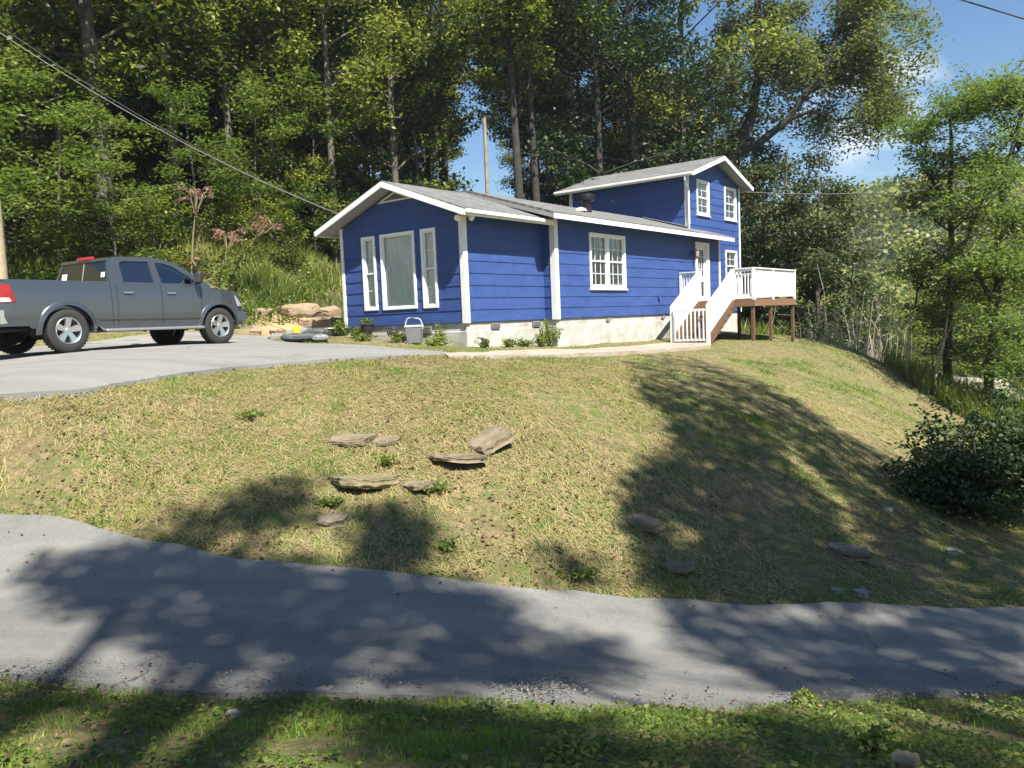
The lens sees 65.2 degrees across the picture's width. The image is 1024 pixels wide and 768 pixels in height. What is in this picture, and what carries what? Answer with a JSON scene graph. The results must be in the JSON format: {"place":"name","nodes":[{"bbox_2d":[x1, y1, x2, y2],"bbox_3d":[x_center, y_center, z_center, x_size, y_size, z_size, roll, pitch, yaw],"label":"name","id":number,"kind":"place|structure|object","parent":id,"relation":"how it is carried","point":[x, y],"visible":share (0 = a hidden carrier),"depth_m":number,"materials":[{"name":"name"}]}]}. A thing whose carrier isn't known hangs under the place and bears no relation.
{"place":"outdoors","nodes":[
{"label":"outdoors","id":0,"kind":"place"},
{"bbox_2d":[0,327,451,401],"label":"driveway","id":1,"kind":"structure","parent":0,"point":[45,370],"depth_m":13.51,"materials":[{"name":"concrete"}]},
{"bbox_2d":[0,256,252,353],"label":"pickup truck","id":2,"kind":"object","parent":1,"relation":"on","point":[72,306],"visible":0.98,"depth_m":16.27,"materials":[{"name":"grey paint"}]},
{"bbox_2d":[0,78,1023,767],"bbox_3d":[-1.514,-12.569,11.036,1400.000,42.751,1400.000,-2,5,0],"label":"ground","id":3,"kind":"structure","parent":0,"point":[758,518],"depth_m":9.49,"materials":[{"name":"green plant"}]},
{"bbox_2d":[5,199,78,256],"bbox_3d":[-15.449,-4.539,25.047,3.368,2.485,3.022,-3,5,-7],"label":"bush","id":4,"kind":"object","parent":3,"relation":"on","point":[22,225],"visible":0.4,"depth_m":24.90,"materials":[{"name":"green plant"}]},
{"bbox_2d":[0,148,89,229],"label":"sapling","id":5,"kind":"object","parent":3,"relation":"on","point":[35,165],"visible":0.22,"depth_m":25.92,"materials":[{"name":"green plant"}]},
{"bbox_2d":[0,58,134,279],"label":"sapling","id":6,"kind":"object","parent":3,"relation":"on","point":[18,186],"visible":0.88,"depth_m":20.73,"materials":[{"name":"green plant"}]},
{"bbox_2d":[0,0,134,218],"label":"tree","id":7,"kind":"object","parent":3,"relation":"on","point":[97,27],"visible":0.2,"depth_m":28.38,"materials":[{"name":"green plant"}]},
{"bbox_2d":[0,42,145,258],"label":"sapling","id":8,"kind":"object","parent":3,"relation":"on","point":[107,90],"visible":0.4,"depth_m":24.97,"materials":[{"name":"green plant"}]},
{"bbox_2d":[0,0,149,227],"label":"sapling","id":9,"kind":"object","parent":3,"relation":"on","point":[48,22],"visible":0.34,"depth_m":25.64,"materials":[{"name":"green plant"}]},
{"bbox_2d":[20,187,140,265],"bbox_3d":[-13.371,-4.650,25.616,3.471,3.183,3.868,0,5,28],"label":"bush","id":10,"kind":"object","parent":3,"relation":"on","point":[87,225],"visible":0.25,"depth_m":25.11,"materials":[{"name":"green plant"}]},
{"bbox_2d":[0,0,167,235],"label":"tree","id":11,"kind":"object","parent":3,"relation":"on","point":[101,67],"visible":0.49,"depth_m":26.33,"materials":[{"name":"green plant"}]},
{"bbox_2d":[13,76,167,197],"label":"sapling","id":12,"kind":"object","parent":3,"relation":"on","point":[134,104],"visible":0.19,"depth_m":31.67,"materials":[{"name":"green plant"}]},
{"bbox_2d":[12,0,172,204],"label":"tree","id":13,"kind":"object","parent":3,"relation":"on","point":[125,39],"visible":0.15,"depth_m":30.05,"materials":[{"name":"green plant"}]},
{"bbox_2d":[52,222,132,263],"bbox_3d":[-12.829,-3.836,24.437,2.324,2.139,2.590,-5,5,-26],"label":"bush","id":14,"kind":"object","parent":3,"relation":"on","point":[101,250],"visible":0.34,"depth_m":24.18,"materials":[{"name":"green plant"}]},
{"bbox_2d":[29,96,199,270],"bbox_3d":[-12.052,-5.226,23.673,4.368,5.992,4.859,-2,5,6],"label":"sapling","id":15,"kind":"object","parent":3,"relation":"on","point":[93,118],"visible":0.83,"depth_m":23.26,"materials":[{"name":"green plant"}]},
{"bbox_2d":[4,0,244,245],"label":"tree","id":16,"kind":"object","parent":3,"relation":"on","point":[87,31],"visible":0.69,"depth_m":26.65,"materials":[{"name":"green plant"}]},
{"bbox_2d":[112,139,183,210],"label":"sapling","id":17,"kind":"object","parent":3,"relation":"on","point":[144,151],"visible":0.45,"depth_m":32.83,"materials":[{"name":"green plant"}]},
{"bbox_2d":[87,190,222,279],"bbox_3d":[-10.851,-4.284,24.727,3.714,3.404,3.310,-3,5,-14],"label":"bush","id":18,"kind":"object","parent":3,"relation":"on","point":[122,214],"visible":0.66,"depth_m":24.79,"materials":[{"name":"green plant"}]},
{"bbox_2d":[65,0,255,218],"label":"tree","id":19,"kind":"object","parent":3,"relation":"on","point":[198,22],"visible":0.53,"depth_m":28.54,"materials":[{"name":"green plant"}]},
{"bbox_2d":[6,187,338,324],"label":"bank leaves","id":20,"kind":"object","parent":3,"relation":"on","point":[290,267],"visible":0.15,"depth_m":26.73,"materials":[{"name":"green plant"}]},
{"bbox_2d":[6,160,343,332],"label":"bank weeds","id":21,"kind":"object","parent":3,"relation":"on","point":[264,281],"visible":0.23,"depth_m":26.79,"materials":[{"name":"green plant"}]},
{"bbox_2d":[124,6,240,175],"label":"tree","id":22,"kind":"object","parent":3,"relation":"on","point":[182,129],"visible":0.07,"depth_m":38.52,"materials":[{"name":"green plant"}]},
{"bbox_2d":[117,77,254,249],"bbox_3d":[-10.903,-7.087,26.983,4.368,6.052,4.859,-4,5,-19],"label":"sapling","id":23,"kind":"object","parent":3,"relation":"on","point":[181,116],"visible":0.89,"depth_m":26.55,"materials":[{"name":"green plant"}]},
{"bbox_2d":[177,184,213,280],"bbox_3d":[-9.421,-4.246,24.040,0.967,3.501,1.081,-1,5,13],"label":"tall weed","id":24,"kind":"object","parent":3,"relation":"on","point":[195,212],"visible":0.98,"depth_m":23.99,"materials":[{"name":"brown"}]},
{"bbox_2d":[173,186,228,233],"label":"bush","id":25,"kind":"object","parent":3,"relation":"on","point":[206,217],"visible":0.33,"depth_m":28.36,"materials":[{"name":"green plant"}]},
{"bbox_2d":[153,17,266,215],"bbox_3d":[-13.822,-14.899,37.242,6.683,14.908,6.415,2,6,41],"label":"tree","id":26,"kind":"object","parent":3,"relation":"on","point":[233,129],"visible":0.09,"depth_m":36.74,"materials":[{"name":"green plant"}]},
{"bbox_2d":[135,0,317,227],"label":"tree","id":27,"kind":"object","parent":3,"relation":"on","point":[218,92],"visible":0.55,"depth_m":31.03,"materials":[{"name":"green plant"}]},
{"bbox_2d":[210,227,246,288],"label":"tall weed","id":28,"kind":"object","parent":3,"relation":"on","point":[220,233],"visible":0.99,"depth_m":24.35,"materials":[{"name":"brown"}]},
{"bbox_2d":[198,194,274,253],"bbox_3d":[-9.729,-5.452,28.419,2.789,2.530,2.486,-4,5,-25],"label":"bush","id":29,"kind":"object","parent":3,"relation":"on","point":[237,212],"visible":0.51,"depth_m":28.08,"materials":[{"name":"green plant"}]},
{"bbox_2d":[185,79,319,237],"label":"sapling","id":30,"kind":"object","parent":3,"relation":"on","point":[243,109],"visible":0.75,"depth_m":29.35,"materials":[{"name":"green plant"}]},
{"bbox_2d":[152,0,352,235],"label":"tree","id":31,"kind":"object","parent":3,"relation":"on","point":[289,50],"visible":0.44,"depth_m":31.05,"materials":[{"name":"green plant"}]},
{"bbox_2d":[229,214,282,290],"bbox_3d":[-7.997,-3.909,24.824,1.787,2.577,1.116,-2,5,0],"label":"tall weed","id":32,"kind":"object","parent":3,"relation":"on","point":[240,256],"visible":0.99,"depth_m":24.85,"materials":[{"name":"brown"}]},
{"bbox_2d":[171,0,353,239],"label":"tree","id":33,"kind":"object","parent":3,"relation":"on","point":[219,124],"visible":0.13,"depth_m":34.08,"materials":[{"name":"green plant"}]},
{"bbox_2d":[197,68,341,241],"bbox_3d":[-8.956,-8.201,30.918,4.921,7.124,5.474,0,5,29],"label":"sapling","id":34,"kind":"object","parent":3,"relation":"on","point":[242,186],"visible":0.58,"depth_m":30.56,"materials":[{"name":"green plant"}]},
{"bbox_2d":[237,207,312,265],"bbox_3d":[-8.466,-5.110,28.785,2.605,2.491,2.922,-4,5,-25],"label":"bush","id":35,"kind":"object","parent":3,"relation":"on","point":[288,239],"visible":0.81,"depth_m":28.57,"materials":[{"name":"green plant"}]},
{"bbox_2d":[243,152,345,249],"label":"sapling","id":36,"kind":"object","parent":3,"relation":"on","point":[296,175],"visible":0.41,"depth_m":31.26,"materials":[{"name":"green plant"}]},
{"bbox_2d":[276,303,321,321],"bbox_3d":[-6.790,-2.228,25.541,1.427,0.640,0.944,-3,15,-10],"label":"rock","id":37,"kind":"object","parent":3,"relation":"on","point":[309,310],"visible":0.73,"depth_m":25.21,"materials":[{"name":"stone"}]},
{"bbox_2d":[234,63,378,256],"bbox_3d":[-7.697,-8.082,31.655,5.460,8.065,6.074,-2,5,2],"label":"sapling","id":38,"kind":"object","parent":3,"relation":"on","point":[325,133],"visible":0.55,"depth_m":30.73,"materials":[{"name":"green plant"}]},
{"bbox_2d":[229,0,401,260],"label":"tree","id":39,"kind":"object","parent":3,"relation":"on","point":[365,159],"visible":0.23,"depth_m":33.65,"materials":[{"name":"green plant"}]},
{"bbox_2d":[233,0,419,267],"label":"tree","id":40,"kind":"object","parent":3,"relation":"on","point":[366,63],"visible":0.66,"depth_m":32.13,"materials":[{"name":"green plant"}]},
{"bbox_2d":[316,512,346,528],"bbox_3d":[-1.863,1.413,8.293,0.321,0.091,0.280,-3,13,-12],"label":"rock","id":41,"kind":"object","parent":3,"relation":"on","point":[331,520],"visible":1,"depth_m":8.22,"materials":[{"name":"stone"}]},
{"bbox_2d":[328,433,377,446],"bbox_3d":[-1.941,0.678,9.789,0.608,0.116,0.390,-3,11,-5],"label":"rock","id":42,"kind":"object","parent":3,"relation":"on","point":[347,439],"visible":0.98,"depth_m":9.69,"materials":[{"name":"stone"}]},
{"bbox_2d":[299,0,424,199],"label":"tree","id":43,"kind":"object","parent":3,"relation":"on","point":[376,144],"visible":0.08,"depth_m":41.80,"materials":[{"name":"green plant"}]},
{"bbox_2d":[330,473,398,488],"bbox_3d":[-1.625,1.083,8.892,0.777,0.142,0.475,1,0,-8],"label":"rock","id":44,"kind":"object","parent":3,"relation":"on","point":[371,481],"visible":1,"depth_m":8.76,"materials":[{"name":"stone"}]},
{"bbox_2d":[272,0,507,223],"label":"tree","id":45,"kind":"object","parent":3,"relation":"on","point":[394,167],"visible":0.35,"depth_m":34.99,"materials":[{"name":"green plant"}]},
{"bbox_2d":[291,0,492,194],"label":"tree","id":46,"kind":"object","parent":3,"relation":"on","point":[406,106],"visible":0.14,"depth_m":39.55,"materials":[{"name":"green plant"}]},
{"bbox_2d":[336,0,474,181],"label":"tree","id":47,"kind":"object","parent":3,"relation":"on","point":[407,143],"visible":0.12,"depth_m":47.25,"materials":[{"name":"green plant"}]},
{"bbox_2d":[349,34,489,197],"bbox_3d":[-4.490,-8.766,37.599,7.054,16.197,7.348,0,5,25],"label":"tree","id":48,"kind":"object","parent":3,"relation":"on","point":[378,138],"visible":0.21,"depth_m":36.75,"materials":[{"name":"green plant"}]},
{"bbox_2d":[386,0,493,185],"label":"tree","id":49,"kind":"object","parent":3,"relation":"on","point":[411,10],"visible":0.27,"depth_m":43.30,"materials":[{"name":"green plant"}]},
{"bbox_2d":[409,0,485,180],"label":"tree","id":50,"kind":"object","parent":3,"relation":"on","point":[445,161],"visible":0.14,"depth_m":50.17,"materials":[{"name":"green plant"}]},
{"bbox_2d":[429,453,487,462],"bbox_3d":[-0.640,0.874,9.464,0.720,0.103,0.455,1,-2,6],"label":"rock","id":51,"kind":"object","parent":3,"relation":"on","point":[463,458],"visible":1,"depth_m":9.31,"materials":[{"name":"stone"}]},
{"bbox_2d":[468,426,515,454],"bbox_3d":[-0.277,0.696,9.861,0.576,0.145,0.472,-24,21,-15],"label":"rock","id":52,"kind":"object","parent":3,"relation":"on","point":[490,440],"visible":0.99,"depth_m":9.75,"materials":[{"name":"stone"}]},
{"bbox_2d":[427,0,564,198],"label":"tree","id":53,"kind":"object","parent":3,"relation":"on","point":[531,11],"visible":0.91,"depth_m":32.64,"materials":[{"name":"green plant"}]},
{"bbox_2d":[0,674,1023,767],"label":"clover","id":54,"kind":"object","parent":3,"relation":"on","point":[717,732],"visible":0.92,"depth_m":3.95,"materials":[{"name":"green plant"}]},
{"bbox_2d":[0,669,1023,767],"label":"verge grass","id":55,"kind":"structure","parent":3,"relation":"on","point":[434,742],"depth_m":3.95,"materials":[{"name":"green plant"}]},
{"bbox_2d":[0,344,1023,598],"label":"lawn weeds","id":56,"kind":"object","parent":3,"relation":"on","point":[620,476],"visible":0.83,"depth_m":9.99,"materials":[{"name":"green plant"}]},
{"bbox_2d":[0,354,1023,606],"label":"fallen leaves","id":57,"kind":"object","parent":3,"relation":"on","point":[576,460],"visible":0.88,"depth_m":10.23,"materials":[{"name":"brown plant"}]},
{"bbox_2d":[442,1,581,153],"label":"tree","id":58,"kind":"object","parent":3,"relation":"on","point":[486,89],"visible":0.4,"depth_m":41.63,"materials":[{"name":"green plant"}]},
{"bbox_2d":[0,661,1023,767],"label":"fallen leaves","id":59,"kind":"object","parent":3,"relation":"on","point":[141,729],"visible":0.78,"depth_m":4.17,"materials":[{"name":"brown plant"}]},
{"bbox_2d":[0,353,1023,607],"bbox_3d":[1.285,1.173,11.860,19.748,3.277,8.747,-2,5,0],"label":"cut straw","id":60,"kind":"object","parent":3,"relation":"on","point":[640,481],"visible":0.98,"depth_m":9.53,"materials":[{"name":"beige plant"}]},
{"bbox_2d":[446,0,608,201],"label":"tree","id":61,"kind":"object","parent":3,"relation":"on","point":[527,54],"visible":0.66,"depth_m":34.05,"materials":[{"name":"green plant"}]},
{"bbox_2d":[479,5,580,189],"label":"tree","id":62,"kind":"object","parent":3,"relation":"on","point":[522,98],"visible":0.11,"depth_m":46.78,"materials":[{"name":"green plant"}]},
{"bbox_2d":[493,91,567,200],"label":"tree","id":63,"kind":"object","parent":3,"relation":"on","point":[508,157],"visible":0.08,"depth_m":75.57,"materials":[{"name":"green plant"}]},
{"bbox_2d":[314,155,753,346],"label":"house","id":64,"kind":"structure","parent":3,"relation":"on","point":[607,258],"depth_m":22.31,"materials":[{"name":"blue"}]},
{"bbox_2d":[361,236,378,310],"bbox_3d":[-3.835,-3.005,21.853,0.530,2.000,0.175,1,6,38],"label":"window","id":65,"kind":"structure","parent":64,"relation":"in","point":[368,251],"depth_m":21.90,"materials":[{"name":"white paint"}]},
{"bbox_2d":[379,230,417,309],"bbox_3d":[-2.962,-2.982,21.177,1.280,2.010,0.175,1,6,38],"label":"window","id":66,"kind":"structure","parent":64,"relation":"in","point":[397,250],"depth_m":21.26,"materials":[{"name":"grey glass"}]},
{"bbox_2d":[420,227,438,307],"bbox_3d":[-2.069,-2.958,20.485,0.520,2.020,0.175,1,6,38],"label":"window","id":67,"kind":"structure","parent":64,"relation":"in","point":[429,275],"depth_m":20.53,"materials":[{"name":"white paint"}]},
{"bbox_2d":[588,232,627,289],"bbox_3d":[2.884,-3.696,24.349,0.205,1.685,2.150,1,6,38],"label":"window","id":68,"kind":"structure","parent":64,"relation":"in","point":[607,252],"depth_m":24.31,"materials":[{"name":"white paint"}]},
{"bbox_2d":[695,242,709,300],"bbox_3d":[7.006,-4.148,29.664,0.190,2.160,1.170,1,6,38],"label":"door","id":69,"kind":"structure","parent":64,"relation":"in","point":[702,263],"depth_m":29.86,"materials":[{"name":"white paint"}]},
{"bbox_2d":[696,179,710,217],"bbox_3d":[7.401,-7.227,31.220,0.205,1.385,1.200,1,6,38],"label":"window","id":70,"kind":"structure","parent":64,"relation":"in","point":[702,187],"depth_m":31.36,"materials":[{"name":"white paint"}]},
{"bbox_2d":[724,186,737,222],"bbox_3d":[9.037,-7.461,33.324,0.205,1.385,1.270,1,6,38],"label":"window","id":71,"kind":"structure","parent":64,"relation":"in","point":[730,209],"depth_m":33.50,"materials":[{"name":"white paint"}]},
{"bbox_2d":[497,17,639,204],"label":"tree","id":72,"kind":"object","parent":3,"relation":"on","point":[544,187],"visible":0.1,"depth_m":47.53,"materials":[{"name":"green plant"}]},
{"bbox_2d":[537,728,602,764],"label":"weed","id":73,"kind":"object","parent":3,"relation":"on","point":[569,747],"visible":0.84,"depth_m":3.31,"materials":[{"name":"green plant"}]},
{"bbox_2d":[557,559,602,580],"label":"weed","id":74,"kind":"object","parent":3,"relation":"on","point":[589,572],"visible":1,"depth_m":7.83,"materials":[{"name":"green plant"}]},
{"bbox_2d":[501,0,660,204],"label":"tree","id":75,"kind":"object","parent":3,"relation":"on","point":[542,179],"visible":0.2,"depth_m":41.79,"materials":[{"name":"green plant"}]},
{"bbox_2d":[492,0,737,205],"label":"tree","id":76,"kind":"object","parent":3,"relation":"on","point":[599,111],"visible":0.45,"depth_m":36.33,"materials":[{"name":"green plant"}]},
{"bbox_2d":[540,0,719,206],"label":"tree","id":77,"kind":"object","parent":3,"relation":"on","point":[648,2],"visible":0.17,"depth_m":40.63,"materials":[{"name":"green plant"}]},
{"bbox_2d":[569,12,705,167],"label":"tree","id":78,"kind":"object","parent":3,"relation":"on","point":[607,105],"visible":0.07,"depth_m":45.19,"materials":[{"name":"green plant"}]},
{"bbox_2d":[519,0,762,205],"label":"tree","id":79,"kind":"object","parent":3,"relation":"on","point":[632,123],"visible":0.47,"depth_m":37.82,"materials":[{"name":"green plant"}]},
{"bbox_2d":[621,513,662,533],"bbox_3d":[1.443,1.557,9.021,0.541,0.107,0.272,9,14,37],"label":"rock","id":80,"kind":"object","parent":3,"relation":"on","point":[639,522],"visible":0.85,"depth_m":8.91,"materials":[{"name":"stone"}]},
{"bbox_2d":[562,0,797,204],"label":"tree","id":81,"kind":"object","parent":3,"relation":"on","point":[620,141],"visible":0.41,"depth_m":39.81,"materials":[{"name":"green plant"}]},
{"bbox_2d":[619,60,752,169],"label":"tree","id":82,"kind":"object","parent":3,"relation":"on","point":[688,154],"visible":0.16,"depth_m":42.44,"materials":[{"name":"green plant"}]},
{"bbox_2d":[657,32,783,272],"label":"tree","id":83,"kind":"object","parent":3,"relation":"on","point":[766,193],"visible":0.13,"depth_m":48.63,"materials":[{"name":"green plant"}]},
{"bbox_2d":[670,267,795,343],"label":"deck","id":84,"kind":"structure","parent":3,"relation":"on","point":[707,320],"depth_m":26.78,"materials":[{"name":"white wood"}]},
{"bbox_2d":[715,132,799,332],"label":"tree","id":85,"kind":"object","parent":3,"relation":"on","point":[762,150],"visible":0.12,"depth_m":44.95,"materials":[{"name":"green plant"}]},
{"bbox_2d":[736,161,834,337],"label":"tree","id":86,"kind":"object","parent":3,"relation":"on","point":[745,314],"visible":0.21,"depth_m":39.28,"materials":[{"name":"green plant"}]},
{"bbox_2d":[738,143,866,334],"bbox_3d":[13.356,-5.660,38.719,6.516,11.610,7.284,-2,5,2],"label":"tree","id":87,"kind":"object","parent":3,"relation":"on","point":[798,186],"visible":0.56,"depth_m":37.81,"materials":[{"name":"green plant"}]},
{"bbox_2d":[749,179,880,342],"bbox_3d":[14.009,-4.390,36.924,5.702,9.713,6.374,1,6,38],"label":"tree","id":88,"kind":"object","parent":3,"relation":"on","point":[833,198],"visible":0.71,"depth_m":36.10,"materials":[{"name":"green plant"}]},
{"bbox_2d":[690,0,953,167],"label":"old tree","id":89,"kind":"object","parent":3,"relation":"on","point":[861,50],"visible":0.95,"depth_m":39.67,"materials":[{"name":"green plant"}]},
{"bbox_2d":[763,256,918,361],"bbox_3d":[13.567,-2.944,32.920,6.662,4.596,4.858,-2,5,0],"label":"dead brush","id":90,"kind":"object","parent":3,"relation":"on","point":[856,337],"visible":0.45,"depth_m":32.73,"materials":[{"name":"beige plant"}]},
{"bbox_2d":[827,541,871,562],"bbox_3d":[3.962,1.975,9.412,0.534,0.129,0.325,5,14,31],"label":"rock","id":91,"kind":"object","parent":3,"relation":"on","point":[852,552],"visible":0.92,"depth_m":9.34,"materials":[{"name":"stone"}]},
{"bbox_2d":[797,231,903,362],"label":"tree","id":92,"kind":"object","parent":3,"relation":"on","point":[863,256],"visible":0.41,"depth_m":37.80,"materials":[{"name":"green plant"}]},
{"bbox_2d":[846,723,897,758],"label":"weed","id":93,"kind":"object","parent":3,"relation":"on","point":[874,739],"visible":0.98,"depth_m":3.58,"materials":[{"name":"green plant"}]},
{"bbox_2d":[835,284,910,356],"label":"tree","id":94,"kind":"object","parent":3,"relation":"on","point":[887,299],"visible":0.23,"depth_m":43.14,"materials":[{"name":"green plant"}]},
{"bbox_2d":[740,159,1023,348],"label":"distant wood","id":95,"kind":"object","parent":3,"relation":"on","point":[930,231],"visible":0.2,"depth_m":187.49,"materials":[{"name":"green plant"}]},
{"bbox_2d":[741,317,1023,434],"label":"slope weeds","id":96,"kind":"object","parent":3,"relation":"on","point":[920,377],"visible":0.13,"depth_m":25.67,"materials":[{"name":"green plant"}]},
{"bbox_2d":[844,314,941,362],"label":"bush","id":97,"kind":"object","parent":3,"relation":"on","point":[899,341],"visible":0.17,"depth_m":47.14,"materials":[{"name":"green plant"}]},
{"bbox_2d":[891,749,919,767],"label":"rock","id":98,"kind":"object","parent":3,"relation":"on","point":[904,758],"visible":0.84,"depth_m":3.33,"materials":[{"name":"stone"}]},
{"bbox_2d":[896,307,971,374],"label":"tree","id":99,"kind":"object","parent":3,"relation":"on","point":[936,357],"visible":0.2,"depth_m":48.88,"materials":[{"name":"green plant"}]},
{"bbox_2d":[868,62,1023,385],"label":"tree","id":100,"kind":"object","parent":3,"relation":"on","point":[917,136],"visible":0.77,"depth_m":26.57,"materials":[{"name":"green plant"}]},
{"bbox_2d":[879,378,1023,528],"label":"bush","id":101,"kind":"object","parent":3,"relation":"on","point":[982,477],"visible":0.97,"depth_m":11.95,"materials":[{"name":"green plant"}]},
{"bbox_2d":[918,55,1023,404],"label":"tree","id":102,"kind":"object","parent":3,"relation":"on","point":[998,268],"visible":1,"depth_m":23.85,"materials":[{"name":"green plant"}]},
{"bbox_2d":[0,513,1023,713],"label":"road","id":103,"kind":"structure","parent":0,"point":[294,608],"depth_m":6.64,"materials":[{"name":"grey asphalt"}]},
{"bbox_2d":[0,642,998,704],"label":"gravel","id":104,"kind":"structure","parent":103,"relation":"on","point":[553,686],"depth_m":5.25,"materials":[{"name":"grey gravel"}]},
{"bbox_2d":[77,0,1023,231],"label":"sky","id":105,"kind":"structure","parent":0,"point":[981,36],"materials":[{"name":"blue"}]},
{"bbox_2d":[444,343,710,359],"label":"path","id":106,"kind":"structure","parent":0,"point":[607,351],"depth_m":19.11,"materials":[{"name":"concrete"}]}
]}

